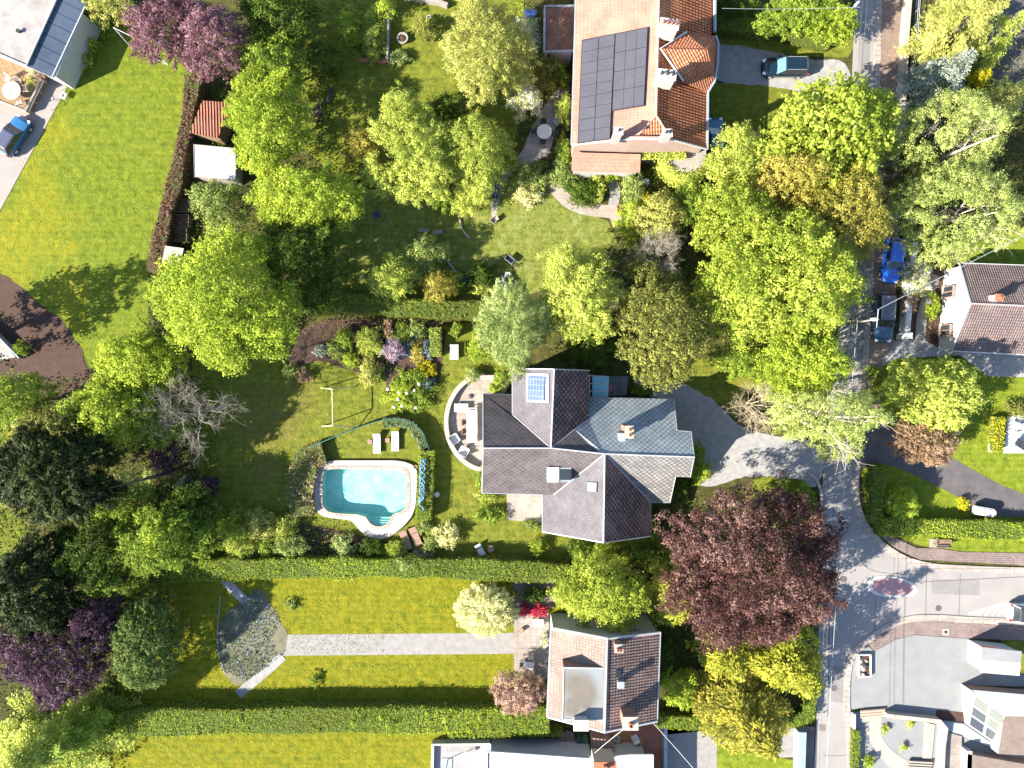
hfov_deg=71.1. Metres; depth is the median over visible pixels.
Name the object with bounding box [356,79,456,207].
tree
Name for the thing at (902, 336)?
gate post
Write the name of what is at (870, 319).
street lamp
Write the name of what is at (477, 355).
shrub
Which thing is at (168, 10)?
tree
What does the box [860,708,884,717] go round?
garden steps
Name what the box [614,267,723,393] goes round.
tree
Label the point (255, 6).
tree
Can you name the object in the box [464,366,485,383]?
shrub
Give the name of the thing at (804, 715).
hedge
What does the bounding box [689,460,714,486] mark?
shrub
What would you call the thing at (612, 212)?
garden path
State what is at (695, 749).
driveway
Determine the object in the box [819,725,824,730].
manhole cover
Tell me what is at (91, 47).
shrub
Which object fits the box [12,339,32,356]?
shrub
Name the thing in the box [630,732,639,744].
chair
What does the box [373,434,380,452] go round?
sun lounger
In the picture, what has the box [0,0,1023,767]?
ground
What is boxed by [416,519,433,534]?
shrub
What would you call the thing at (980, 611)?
road marking
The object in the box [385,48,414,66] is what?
shrub
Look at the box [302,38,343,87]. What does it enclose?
shrub
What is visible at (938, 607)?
manhole cover
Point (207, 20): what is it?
tree
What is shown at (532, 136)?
undergrowth
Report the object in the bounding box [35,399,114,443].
tree
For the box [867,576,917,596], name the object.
traffic island
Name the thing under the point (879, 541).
kerb
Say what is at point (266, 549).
shrub
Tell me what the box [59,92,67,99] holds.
garden stool
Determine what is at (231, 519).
shrub
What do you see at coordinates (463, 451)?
chair
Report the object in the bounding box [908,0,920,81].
metal fence
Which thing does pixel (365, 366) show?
shrub
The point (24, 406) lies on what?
tree
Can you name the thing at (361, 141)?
shrub
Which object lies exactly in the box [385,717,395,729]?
shrub
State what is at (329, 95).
log
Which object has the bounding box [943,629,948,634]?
drain cover
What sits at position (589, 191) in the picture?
shrub
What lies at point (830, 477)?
pavement
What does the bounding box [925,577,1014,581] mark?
road joint
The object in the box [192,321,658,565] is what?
lawn
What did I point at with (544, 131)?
round table
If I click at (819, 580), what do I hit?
copper beech
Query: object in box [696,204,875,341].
tree
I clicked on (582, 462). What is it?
slate roofed house
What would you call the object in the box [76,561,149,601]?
tree
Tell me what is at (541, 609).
shrub
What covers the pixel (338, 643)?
ground cover
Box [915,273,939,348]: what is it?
garden path
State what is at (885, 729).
shrub
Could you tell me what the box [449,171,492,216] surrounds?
shrub
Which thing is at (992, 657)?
white garage
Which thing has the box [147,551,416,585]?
hedge
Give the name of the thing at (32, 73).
potted plant
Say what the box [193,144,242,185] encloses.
white shed
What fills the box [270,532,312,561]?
shrub
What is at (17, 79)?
chair
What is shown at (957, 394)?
tree
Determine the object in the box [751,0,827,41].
tree
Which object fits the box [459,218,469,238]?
bed edging
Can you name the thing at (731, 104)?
lawn
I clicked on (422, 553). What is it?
shrub
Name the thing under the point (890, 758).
garden path
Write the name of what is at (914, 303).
shrub
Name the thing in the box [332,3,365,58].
shrub
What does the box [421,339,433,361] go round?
flower clump
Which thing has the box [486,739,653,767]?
flat roofed house
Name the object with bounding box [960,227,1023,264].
lawn
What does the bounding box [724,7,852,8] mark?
overhead cable
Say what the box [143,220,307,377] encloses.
tree
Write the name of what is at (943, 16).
cedar tree
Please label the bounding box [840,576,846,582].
manhole cover
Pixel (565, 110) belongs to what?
shrub
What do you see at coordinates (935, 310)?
shrub
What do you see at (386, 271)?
grass
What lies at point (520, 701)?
tree
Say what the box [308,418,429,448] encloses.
fence
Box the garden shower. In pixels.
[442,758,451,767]
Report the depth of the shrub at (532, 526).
69.53 m
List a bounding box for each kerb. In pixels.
[844,614,1023,767]
[853,0,1023,573]
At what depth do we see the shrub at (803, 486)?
69.36 m
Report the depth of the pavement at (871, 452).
69.95 m
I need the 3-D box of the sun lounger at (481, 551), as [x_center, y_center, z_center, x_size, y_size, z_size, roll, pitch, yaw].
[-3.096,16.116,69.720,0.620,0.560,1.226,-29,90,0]
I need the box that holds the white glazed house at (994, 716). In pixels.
[942,684,1023,754]
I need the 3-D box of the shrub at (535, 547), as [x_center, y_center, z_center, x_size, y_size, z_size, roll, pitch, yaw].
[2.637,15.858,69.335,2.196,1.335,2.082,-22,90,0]
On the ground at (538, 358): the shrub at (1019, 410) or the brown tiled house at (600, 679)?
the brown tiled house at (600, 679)
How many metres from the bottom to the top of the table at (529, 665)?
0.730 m
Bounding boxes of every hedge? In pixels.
[103,697,549,739]
[146,74,208,274]
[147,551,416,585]
[285,440,327,518]
[309,293,494,322]
[382,416,428,448]
[415,448,436,520]
[415,552,569,583]
[429,327,442,356]
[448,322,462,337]
[448,725,563,738]
[656,708,703,731]
[712,16,830,52]
[785,693,816,728]
[849,727,860,767]
[864,463,886,523]
[872,514,1023,541]
[986,416,1006,451]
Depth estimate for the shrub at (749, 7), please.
68.04 m
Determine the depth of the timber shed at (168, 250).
67.83 m
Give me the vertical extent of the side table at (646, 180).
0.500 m
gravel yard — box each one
[850,635,1023,715]
[854,689,1023,767]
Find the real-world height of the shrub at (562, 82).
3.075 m
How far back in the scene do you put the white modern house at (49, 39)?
66.75 m
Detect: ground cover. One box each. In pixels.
[216,590,282,681]
[219,591,265,681]
[292,634,383,654]
[296,519,376,551]
[297,318,385,554]
[348,2,386,58]
[362,323,443,409]
[498,165,710,228]
[917,266,946,346]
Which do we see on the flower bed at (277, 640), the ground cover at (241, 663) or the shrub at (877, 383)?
the ground cover at (241, 663)
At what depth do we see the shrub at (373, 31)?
69.07 m
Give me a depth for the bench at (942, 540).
69.53 m
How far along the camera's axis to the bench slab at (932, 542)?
69.95 m
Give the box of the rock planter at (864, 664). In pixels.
[857,653,871,676]
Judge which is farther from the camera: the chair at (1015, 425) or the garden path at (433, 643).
the garden path at (433, 643)
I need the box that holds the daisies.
[501,197,584,269]
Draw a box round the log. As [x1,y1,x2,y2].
[327,86,331,102]
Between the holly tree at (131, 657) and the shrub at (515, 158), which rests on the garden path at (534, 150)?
the shrub at (515, 158)
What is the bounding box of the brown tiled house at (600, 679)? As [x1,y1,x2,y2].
[546,613,660,732]
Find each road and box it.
[814,0,1023,767]
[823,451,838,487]
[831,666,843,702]
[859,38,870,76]
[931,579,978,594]
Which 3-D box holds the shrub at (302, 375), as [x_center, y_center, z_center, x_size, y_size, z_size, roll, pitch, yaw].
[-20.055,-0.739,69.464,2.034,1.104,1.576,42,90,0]
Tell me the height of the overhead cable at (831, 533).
0.523 m
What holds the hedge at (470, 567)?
on the ground at (538, 358)
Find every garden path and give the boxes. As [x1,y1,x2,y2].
[220,581,247,604]
[235,653,285,697]
[283,633,513,655]
[491,85,569,217]
[547,181,609,217]
[605,179,619,204]
[607,204,620,228]
[863,717,907,767]
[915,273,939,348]
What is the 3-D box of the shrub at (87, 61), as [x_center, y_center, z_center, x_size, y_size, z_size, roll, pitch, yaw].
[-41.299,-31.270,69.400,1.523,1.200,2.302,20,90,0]
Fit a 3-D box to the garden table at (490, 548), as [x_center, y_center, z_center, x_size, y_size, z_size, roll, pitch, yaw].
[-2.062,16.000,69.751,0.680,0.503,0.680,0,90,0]
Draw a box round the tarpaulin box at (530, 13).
[525,9,536,17]
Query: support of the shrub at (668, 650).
on the ground at (538, 358)
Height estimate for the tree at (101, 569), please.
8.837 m
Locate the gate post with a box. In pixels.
[896,333,912,339]
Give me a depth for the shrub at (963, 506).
69.41 m
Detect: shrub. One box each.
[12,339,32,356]
[80,51,94,71]
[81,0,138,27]
[87,36,102,54]
[98,24,116,39]
[147,443,183,475]
[198,474,220,508]
[216,505,253,550]
[219,533,262,557]
[240,506,276,542]
[256,536,280,557]
[270,513,299,546]
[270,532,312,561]
[281,363,303,378]
[284,596,300,610]
[295,365,314,382]
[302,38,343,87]
[309,671,321,690]
[311,343,329,357]
[323,340,347,362]
[329,532,357,557]
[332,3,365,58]
[333,326,354,351]
[341,125,382,164]
[341,350,361,370]
[352,325,384,358]
[357,350,381,388]
[358,7,390,65]
[358,536,386,558]
[368,0,397,19]
[378,336,407,362]
[379,379,417,414]
[380,319,410,343]
[381,319,393,340]
[382,537,408,558]
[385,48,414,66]
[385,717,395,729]
[390,366,424,389]
[395,552,420,570]
[398,232,452,276]
[404,318,429,341]
[406,378,439,414]
[408,339,425,365]
[412,15,438,44]
[413,548,434,557]
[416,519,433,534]
[417,269,459,303]
[420,377,437,392]
[420,532,438,553]
[424,88,475,126]
[425,183,458,215]
[431,521,461,550]
[443,268,469,294]
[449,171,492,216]
[453,580,520,639]
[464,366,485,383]
[465,334,491,367]
[466,260,498,294]
[469,278,495,300]
[472,502,509,525]
[473,463,481,487]
[473,489,496,504]
[488,383,501,393]
[490,367,511,390]
[497,55,520,85]
[498,276,509,295]
[502,149,520,175]
[505,82,542,123]
[511,182,544,210]
[512,12,542,56]
[513,583,550,604]
[514,160,550,194]
[518,599,532,617]
[519,52,566,97]
[522,519,539,530]
[527,537,551,558]
[528,602,549,618]
[539,632,548,647]
[544,154,580,189]
[546,61,572,91]
[552,575,574,617]
[553,91,571,129]
[553,131,571,167]
[562,176,603,209]
[562,336,616,371]
[564,538,592,558]
[591,175,611,203]
[592,542,618,563]
[597,174,622,183]
[611,198,647,248]
[619,173,650,215]
[621,539,658,568]
[631,382,654,396]
[633,191,651,207]
[648,515,660,540]
[660,637,677,660]
[673,477,690,499]
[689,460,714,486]
[693,439,705,466]
[712,0,762,21]
[772,478,817,515]
[861,363,884,406]
[861,754,875,767]
[881,724,889,737]
[895,254,932,300]
[898,290,918,316]
[900,744,909,751]
[906,720,914,729]
[922,290,941,321]
[956,496,971,510]
[963,66,993,92]
[967,75,1023,123]
[1002,398,1023,421]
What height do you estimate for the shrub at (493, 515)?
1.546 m
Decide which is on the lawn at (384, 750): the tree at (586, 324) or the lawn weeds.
the lawn weeds
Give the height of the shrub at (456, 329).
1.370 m
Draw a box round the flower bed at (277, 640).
[218,589,286,684]
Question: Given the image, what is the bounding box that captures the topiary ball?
[882,486,921,519]
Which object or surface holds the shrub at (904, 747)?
on the gravel yard at (897, 735)
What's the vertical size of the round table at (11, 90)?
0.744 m
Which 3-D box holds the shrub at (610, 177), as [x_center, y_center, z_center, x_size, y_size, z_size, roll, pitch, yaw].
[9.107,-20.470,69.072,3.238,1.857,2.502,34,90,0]
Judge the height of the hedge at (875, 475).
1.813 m
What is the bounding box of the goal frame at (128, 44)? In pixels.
[113,27,167,64]
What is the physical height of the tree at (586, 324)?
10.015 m
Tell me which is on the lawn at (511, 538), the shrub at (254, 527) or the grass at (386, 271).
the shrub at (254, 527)
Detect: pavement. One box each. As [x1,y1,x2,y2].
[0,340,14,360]
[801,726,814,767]
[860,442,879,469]
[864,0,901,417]
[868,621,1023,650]
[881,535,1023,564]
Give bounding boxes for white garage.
[967,639,1021,675]
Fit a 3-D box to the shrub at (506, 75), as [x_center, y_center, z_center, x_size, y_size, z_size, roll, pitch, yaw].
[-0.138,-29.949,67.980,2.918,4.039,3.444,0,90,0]
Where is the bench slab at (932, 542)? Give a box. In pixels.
[929,539,949,547]
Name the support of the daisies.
on the lawn at (597, 226)
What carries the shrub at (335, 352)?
on the soil at (302, 350)
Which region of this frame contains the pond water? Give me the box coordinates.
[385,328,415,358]
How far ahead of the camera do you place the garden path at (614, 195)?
69.98 m
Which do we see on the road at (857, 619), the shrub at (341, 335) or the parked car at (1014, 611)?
the parked car at (1014, 611)
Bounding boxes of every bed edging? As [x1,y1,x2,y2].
[217,595,224,673]
[359,58,386,63]
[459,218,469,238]
[807,472,822,508]
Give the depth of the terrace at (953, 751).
69.70 m
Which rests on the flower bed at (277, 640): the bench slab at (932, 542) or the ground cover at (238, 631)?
the ground cover at (238, 631)
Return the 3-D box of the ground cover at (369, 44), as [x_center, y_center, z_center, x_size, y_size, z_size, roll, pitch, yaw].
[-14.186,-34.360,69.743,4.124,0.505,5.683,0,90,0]
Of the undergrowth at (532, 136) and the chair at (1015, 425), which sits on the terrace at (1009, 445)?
the chair at (1015, 425)
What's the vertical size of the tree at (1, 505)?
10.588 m
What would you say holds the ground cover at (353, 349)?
on the soil at (318, 529)
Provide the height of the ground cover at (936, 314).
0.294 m
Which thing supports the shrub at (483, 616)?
on the lawn at (431, 679)
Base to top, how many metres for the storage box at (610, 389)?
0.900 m
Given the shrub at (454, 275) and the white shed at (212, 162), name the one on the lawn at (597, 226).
the shrub at (454, 275)
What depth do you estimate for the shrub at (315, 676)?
69.59 m
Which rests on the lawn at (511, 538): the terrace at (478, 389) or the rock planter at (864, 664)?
the terrace at (478, 389)
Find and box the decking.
[608,376,627,395]
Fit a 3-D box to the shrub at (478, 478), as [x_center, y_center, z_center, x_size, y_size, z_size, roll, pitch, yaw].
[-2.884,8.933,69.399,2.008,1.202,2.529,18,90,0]
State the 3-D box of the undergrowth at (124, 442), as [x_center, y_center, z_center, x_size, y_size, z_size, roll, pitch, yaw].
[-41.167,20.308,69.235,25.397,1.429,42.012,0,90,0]
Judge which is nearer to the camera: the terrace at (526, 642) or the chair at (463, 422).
the chair at (463, 422)
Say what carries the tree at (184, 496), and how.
on the lawn at (511, 538)
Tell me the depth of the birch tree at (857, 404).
61.61 m
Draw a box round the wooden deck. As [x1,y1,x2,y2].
[0,57,48,113]
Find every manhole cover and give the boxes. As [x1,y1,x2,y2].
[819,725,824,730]
[831,685,836,690]
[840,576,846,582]
[935,605,941,610]
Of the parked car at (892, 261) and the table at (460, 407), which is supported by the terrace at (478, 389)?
the table at (460, 407)
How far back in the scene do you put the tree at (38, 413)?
62.55 m
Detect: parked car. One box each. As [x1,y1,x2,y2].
[0,114,32,157]
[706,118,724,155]
[761,54,809,78]
[870,292,896,342]
[878,237,905,283]
[1006,601,1023,622]
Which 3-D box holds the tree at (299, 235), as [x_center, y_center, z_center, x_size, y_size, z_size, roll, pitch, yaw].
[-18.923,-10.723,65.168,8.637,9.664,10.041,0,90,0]
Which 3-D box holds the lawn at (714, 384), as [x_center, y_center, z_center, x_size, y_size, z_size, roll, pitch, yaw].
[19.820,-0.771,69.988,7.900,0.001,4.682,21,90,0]
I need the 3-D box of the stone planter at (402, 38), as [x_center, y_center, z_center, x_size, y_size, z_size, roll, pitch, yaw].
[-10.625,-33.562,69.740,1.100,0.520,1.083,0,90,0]
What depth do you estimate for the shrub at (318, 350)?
69.46 m
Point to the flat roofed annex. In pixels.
(558, 24)
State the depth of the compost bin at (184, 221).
69.36 m
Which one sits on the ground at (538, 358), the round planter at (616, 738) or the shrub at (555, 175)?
the shrub at (555, 175)
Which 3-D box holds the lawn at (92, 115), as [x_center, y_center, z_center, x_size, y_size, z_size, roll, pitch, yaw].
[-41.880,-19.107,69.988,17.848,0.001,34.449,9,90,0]
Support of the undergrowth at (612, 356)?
on the ground at (538, 358)
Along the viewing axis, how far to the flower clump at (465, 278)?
69.43 m
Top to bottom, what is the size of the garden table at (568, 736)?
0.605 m
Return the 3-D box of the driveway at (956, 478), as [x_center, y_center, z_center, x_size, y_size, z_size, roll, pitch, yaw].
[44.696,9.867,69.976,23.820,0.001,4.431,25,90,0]
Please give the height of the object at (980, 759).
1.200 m
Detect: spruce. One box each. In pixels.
[173,474,200,490]
[895,47,978,115]
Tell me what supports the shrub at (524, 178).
on the lawn at (597, 226)
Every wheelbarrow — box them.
[488,215,499,226]
[503,254,518,267]
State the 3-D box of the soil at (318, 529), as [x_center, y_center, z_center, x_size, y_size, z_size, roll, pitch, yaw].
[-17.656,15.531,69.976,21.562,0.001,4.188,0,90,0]
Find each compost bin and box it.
[172,229,189,242]
[174,214,191,228]
[178,199,193,213]
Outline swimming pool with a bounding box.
[314,460,416,538]
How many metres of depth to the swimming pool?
70.85 m
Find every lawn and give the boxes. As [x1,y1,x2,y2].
[0,13,191,367]
[0,412,28,567]
[85,732,447,767]
[117,573,562,703]
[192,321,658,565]
[301,0,523,189]
[333,161,616,301]
[667,710,716,733]
[681,358,754,408]
[710,83,790,131]
[717,743,792,767]
[718,19,853,57]
[744,476,819,548]
[861,463,1023,552]
[874,358,1023,520]
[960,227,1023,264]
[1001,640,1023,672]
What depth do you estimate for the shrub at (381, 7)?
68.10 m
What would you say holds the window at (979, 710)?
in the white glazed house at (994, 716)
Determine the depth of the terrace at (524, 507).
69.90 m
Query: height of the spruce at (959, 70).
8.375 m
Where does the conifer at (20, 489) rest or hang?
on the ground at (538, 358)
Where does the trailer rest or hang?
on the driveway at (956, 478)
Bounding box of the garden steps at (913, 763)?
[908,759,932,767]
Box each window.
[938,324,951,337]
[941,285,954,299]
[968,694,988,734]
[984,705,1004,740]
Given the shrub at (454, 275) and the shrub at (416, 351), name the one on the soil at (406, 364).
the shrub at (416, 351)
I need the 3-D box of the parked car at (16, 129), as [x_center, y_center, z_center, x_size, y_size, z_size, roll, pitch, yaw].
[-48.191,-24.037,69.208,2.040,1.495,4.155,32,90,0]
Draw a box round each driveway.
[0,79,66,209]
[636,375,824,486]
[667,727,793,767]
[717,44,850,96]
[862,422,1023,517]
[882,340,1023,376]
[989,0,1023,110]
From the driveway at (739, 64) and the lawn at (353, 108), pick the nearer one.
the driveway at (739, 64)
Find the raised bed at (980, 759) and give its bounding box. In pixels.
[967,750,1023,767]
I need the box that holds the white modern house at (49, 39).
[0,0,100,89]
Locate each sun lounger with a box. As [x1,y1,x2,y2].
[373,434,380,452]
[391,431,398,450]
[399,530,411,550]
[408,526,421,546]
[474,543,485,555]
[1015,437,1023,449]
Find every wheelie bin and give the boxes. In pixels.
[576,733,581,743]
[582,734,588,743]
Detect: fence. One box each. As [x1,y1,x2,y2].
[0,333,23,358]
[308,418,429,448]
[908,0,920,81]
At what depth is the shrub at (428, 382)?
69.25 m
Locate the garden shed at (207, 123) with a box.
[189,100,232,143]
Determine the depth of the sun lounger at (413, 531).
69.62 m
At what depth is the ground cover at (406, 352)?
69.81 m
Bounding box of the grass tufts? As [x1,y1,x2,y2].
[13,89,509,681]
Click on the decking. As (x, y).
(620, 383)
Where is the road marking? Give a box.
[969,602,1023,615]
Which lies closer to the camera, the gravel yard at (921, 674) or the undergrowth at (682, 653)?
the undergrowth at (682, 653)
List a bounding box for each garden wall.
[386,9,390,62]
[407,0,448,8]
[793,727,806,767]
[851,712,855,729]
[883,710,947,767]
[892,0,911,206]
[898,242,917,332]
[961,745,971,767]
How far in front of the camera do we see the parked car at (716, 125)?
68.91 m
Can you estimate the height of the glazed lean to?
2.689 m
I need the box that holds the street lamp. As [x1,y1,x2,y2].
[833,309,878,327]
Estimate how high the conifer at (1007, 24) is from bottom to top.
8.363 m
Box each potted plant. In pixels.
[23,77,36,90]
[27,69,40,77]
[31,72,45,83]
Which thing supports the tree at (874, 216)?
on the ground at (538, 358)
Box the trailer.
[972,504,996,516]
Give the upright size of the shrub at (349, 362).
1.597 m
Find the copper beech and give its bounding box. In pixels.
[652,469,849,655]
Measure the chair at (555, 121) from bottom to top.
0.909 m
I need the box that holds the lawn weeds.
[150,585,510,767]
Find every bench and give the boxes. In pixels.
[432,229,442,235]
[450,345,457,359]
[933,539,952,547]
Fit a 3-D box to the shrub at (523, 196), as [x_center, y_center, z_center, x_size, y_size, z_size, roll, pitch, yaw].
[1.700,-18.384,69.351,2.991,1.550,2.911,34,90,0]
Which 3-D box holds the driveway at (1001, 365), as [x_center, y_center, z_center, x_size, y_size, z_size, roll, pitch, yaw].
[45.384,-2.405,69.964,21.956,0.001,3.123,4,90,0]
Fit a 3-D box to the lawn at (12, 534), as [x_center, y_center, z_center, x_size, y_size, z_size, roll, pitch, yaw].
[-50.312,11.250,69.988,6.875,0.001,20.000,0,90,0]
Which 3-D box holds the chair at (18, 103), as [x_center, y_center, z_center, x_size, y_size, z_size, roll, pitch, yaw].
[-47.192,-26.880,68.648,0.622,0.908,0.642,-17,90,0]
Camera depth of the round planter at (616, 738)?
69.37 m
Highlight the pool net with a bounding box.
[418,459,425,511]
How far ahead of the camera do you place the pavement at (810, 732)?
69.93 m
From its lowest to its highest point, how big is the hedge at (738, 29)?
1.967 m
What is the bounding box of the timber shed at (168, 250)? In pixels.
[162,246,191,266]
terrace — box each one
[431,739,490,767]
[449,374,511,465]
[507,494,541,522]
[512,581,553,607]
[514,612,548,679]
[608,723,666,767]
[922,722,934,757]
[945,732,961,767]
[1004,415,1023,452]
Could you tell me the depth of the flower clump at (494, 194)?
69.44 m
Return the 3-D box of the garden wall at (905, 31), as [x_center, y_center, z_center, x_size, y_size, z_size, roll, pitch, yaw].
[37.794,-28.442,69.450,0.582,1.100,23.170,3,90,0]
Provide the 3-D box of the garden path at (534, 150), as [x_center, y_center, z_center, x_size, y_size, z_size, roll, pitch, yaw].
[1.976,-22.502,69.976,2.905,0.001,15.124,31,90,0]
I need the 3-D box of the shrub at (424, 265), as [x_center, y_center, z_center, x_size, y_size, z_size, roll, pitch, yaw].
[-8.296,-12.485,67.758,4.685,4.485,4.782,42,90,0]
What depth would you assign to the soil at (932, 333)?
69.99 m
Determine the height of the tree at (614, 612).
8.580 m
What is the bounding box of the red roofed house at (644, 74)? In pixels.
[570,0,719,178]
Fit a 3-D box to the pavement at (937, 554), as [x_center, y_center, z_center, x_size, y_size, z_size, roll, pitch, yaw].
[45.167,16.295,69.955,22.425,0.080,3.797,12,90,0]
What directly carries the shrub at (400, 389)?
on the lawn at (511, 538)
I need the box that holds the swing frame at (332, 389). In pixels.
[321,386,357,427]
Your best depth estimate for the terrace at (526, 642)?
69.92 m
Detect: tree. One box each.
[0,368,61,430]
[0,451,53,510]
[0,604,124,712]
[8,400,80,451]
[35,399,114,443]
[51,510,127,590]
[56,369,168,451]
[65,587,125,641]
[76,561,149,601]
[91,322,193,407]
[93,481,158,527]
[103,498,225,579]
[109,585,189,692]
[111,456,182,494]
[119,0,203,72]
[123,377,195,452]
[132,367,249,467]
[138,509,195,550]
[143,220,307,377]
[156,480,224,537]
[174,0,249,84]
[185,177,252,234]
[219,61,320,185]
[235,0,322,56]
[236,24,310,98]
[242,156,366,236]
[262,218,350,319]
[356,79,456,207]
[367,246,422,300]
[437,0,542,108]
[443,106,516,204]
[472,273,556,381]
[486,667,547,717]
[533,232,634,345]
[546,545,652,634]
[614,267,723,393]
[620,244,672,301]
[622,226,685,280]
[627,186,689,248]
[659,665,700,711]
[670,176,712,227]
[684,238,791,353]
[689,172,786,258]
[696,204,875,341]
[701,119,772,188]
[708,338,769,382]
[722,381,787,438]
[748,66,905,195]
[748,312,857,407]
[748,358,791,402]
[749,146,844,221]
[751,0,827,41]
[764,384,904,473]
[791,159,896,279]
[801,0,860,48]
[802,420,868,465]
[874,353,994,433]
[882,87,1020,188]
[883,141,941,218]
[884,161,1023,272]
[884,412,964,469]
[894,0,1009,90]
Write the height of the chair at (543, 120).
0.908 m
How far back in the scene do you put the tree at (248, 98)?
63.85 m
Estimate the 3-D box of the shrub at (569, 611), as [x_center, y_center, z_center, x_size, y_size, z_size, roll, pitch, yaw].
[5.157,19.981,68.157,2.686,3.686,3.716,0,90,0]
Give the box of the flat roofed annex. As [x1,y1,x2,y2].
[543,4,573,64]
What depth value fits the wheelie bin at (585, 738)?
68.99 m
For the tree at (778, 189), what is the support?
on the ground at (538, 358)
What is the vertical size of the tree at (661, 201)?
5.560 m
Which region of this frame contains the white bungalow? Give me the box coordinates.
[938,262,1023,354]
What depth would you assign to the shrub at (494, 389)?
69.39 m
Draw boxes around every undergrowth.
[0,377,215,767]
[135,40,357,358]
[216,527,412,556]
[500,0,569,142]
[545,108,882,403]
[578,488,820,730]
[910,0,1023,249]
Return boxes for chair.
[2,72,11,81]
[12,76,23,84]
[14,99,25,106]
[21,84,30,93]
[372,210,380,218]
[448,433,459,444]
[458,444,469,457]
[461,419,466,425]
[462,429,466,434]
[519,660,523,668]
[528,655,533,660]
[540,139,545,144]
[541,118,546,124]
[552,115,561,127]
[552,130,557,136]
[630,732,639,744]
[1006,428,1019,436]
[1010,421,1021,429]
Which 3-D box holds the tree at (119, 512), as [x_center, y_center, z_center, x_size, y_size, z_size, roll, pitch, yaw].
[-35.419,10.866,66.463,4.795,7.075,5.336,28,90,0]
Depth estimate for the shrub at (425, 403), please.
69.39 m
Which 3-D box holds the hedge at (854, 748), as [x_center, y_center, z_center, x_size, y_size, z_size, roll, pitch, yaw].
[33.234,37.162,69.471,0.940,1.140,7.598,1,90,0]
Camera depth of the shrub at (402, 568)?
67.89 m
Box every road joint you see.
[827,513,833,716]
[832,526,838,655]
[855,550,920,574]
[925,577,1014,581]
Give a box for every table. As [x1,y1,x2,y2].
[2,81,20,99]
[454,404,467,411]
[467,408,476,442]
[487,545,493,551]
[523,659,533,669]
[532,618,542,626]
[537,124,551,138]
[560,731,574,741]
[641,178,648,184]
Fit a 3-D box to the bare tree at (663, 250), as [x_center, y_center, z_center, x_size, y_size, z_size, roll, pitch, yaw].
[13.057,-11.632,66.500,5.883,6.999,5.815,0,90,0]
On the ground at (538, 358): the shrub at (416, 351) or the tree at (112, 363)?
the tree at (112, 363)
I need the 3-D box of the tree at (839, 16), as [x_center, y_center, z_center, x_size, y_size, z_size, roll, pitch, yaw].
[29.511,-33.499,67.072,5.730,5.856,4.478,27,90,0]
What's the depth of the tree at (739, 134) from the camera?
64.07 m
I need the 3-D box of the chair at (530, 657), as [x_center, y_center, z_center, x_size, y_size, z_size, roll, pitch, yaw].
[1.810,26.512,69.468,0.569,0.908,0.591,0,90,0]
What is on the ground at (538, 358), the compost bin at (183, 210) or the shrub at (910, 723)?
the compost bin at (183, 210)
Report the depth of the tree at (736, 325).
60.75 m
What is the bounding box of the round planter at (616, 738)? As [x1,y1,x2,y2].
[614,734,619,741]
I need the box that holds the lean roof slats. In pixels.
[589,729,614,751]
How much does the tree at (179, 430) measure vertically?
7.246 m
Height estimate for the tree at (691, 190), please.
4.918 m
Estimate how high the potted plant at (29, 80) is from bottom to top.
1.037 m
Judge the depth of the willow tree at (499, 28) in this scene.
63.15 m
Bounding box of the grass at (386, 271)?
[206,0,601,539]
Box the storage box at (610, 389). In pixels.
[608,384,612,391]
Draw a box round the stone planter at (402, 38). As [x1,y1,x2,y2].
[397,32,407,44]
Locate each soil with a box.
[0,274,88,402]
[221,522,414,555]
[286,319,387,372]
[384,320,445,409]
[907,256,946,347]
[936,710,963,721]
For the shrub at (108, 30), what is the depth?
69.20 m
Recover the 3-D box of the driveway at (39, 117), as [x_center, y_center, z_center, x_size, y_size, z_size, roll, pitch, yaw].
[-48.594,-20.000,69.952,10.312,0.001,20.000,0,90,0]
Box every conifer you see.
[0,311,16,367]
[0,416,130,528]
[0,524,89,645]
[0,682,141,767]
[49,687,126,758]
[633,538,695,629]
[679,654,794,761]
[684,617,746,682]
[727,603,824,699]
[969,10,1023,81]
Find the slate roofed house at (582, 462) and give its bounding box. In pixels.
[481,368,694,542]
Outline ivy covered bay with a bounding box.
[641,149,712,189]
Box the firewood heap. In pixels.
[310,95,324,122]
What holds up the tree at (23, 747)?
on the ground at (538, 358)
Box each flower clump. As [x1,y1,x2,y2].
[417,357,436,378]
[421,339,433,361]
[456,275,470,287]
[486,176,499,201]
[520,196,536,207]
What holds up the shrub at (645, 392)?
on the ground at (538, 358)
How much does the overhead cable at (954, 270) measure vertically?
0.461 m
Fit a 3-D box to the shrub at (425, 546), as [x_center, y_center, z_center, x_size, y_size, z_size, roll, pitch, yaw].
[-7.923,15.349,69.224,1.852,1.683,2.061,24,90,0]
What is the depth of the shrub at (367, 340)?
68.89 m
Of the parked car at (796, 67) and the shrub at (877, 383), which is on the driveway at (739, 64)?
the parked car at (796, 67)
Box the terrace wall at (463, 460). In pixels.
[444,375,508,471]
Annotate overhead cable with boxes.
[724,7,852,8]
[815,321,850,762]
[819,325,852,757]
[827,320,857,758]
[848,1,862,236]
[877,235,1023,309]
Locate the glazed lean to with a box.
[589,375,608,396]

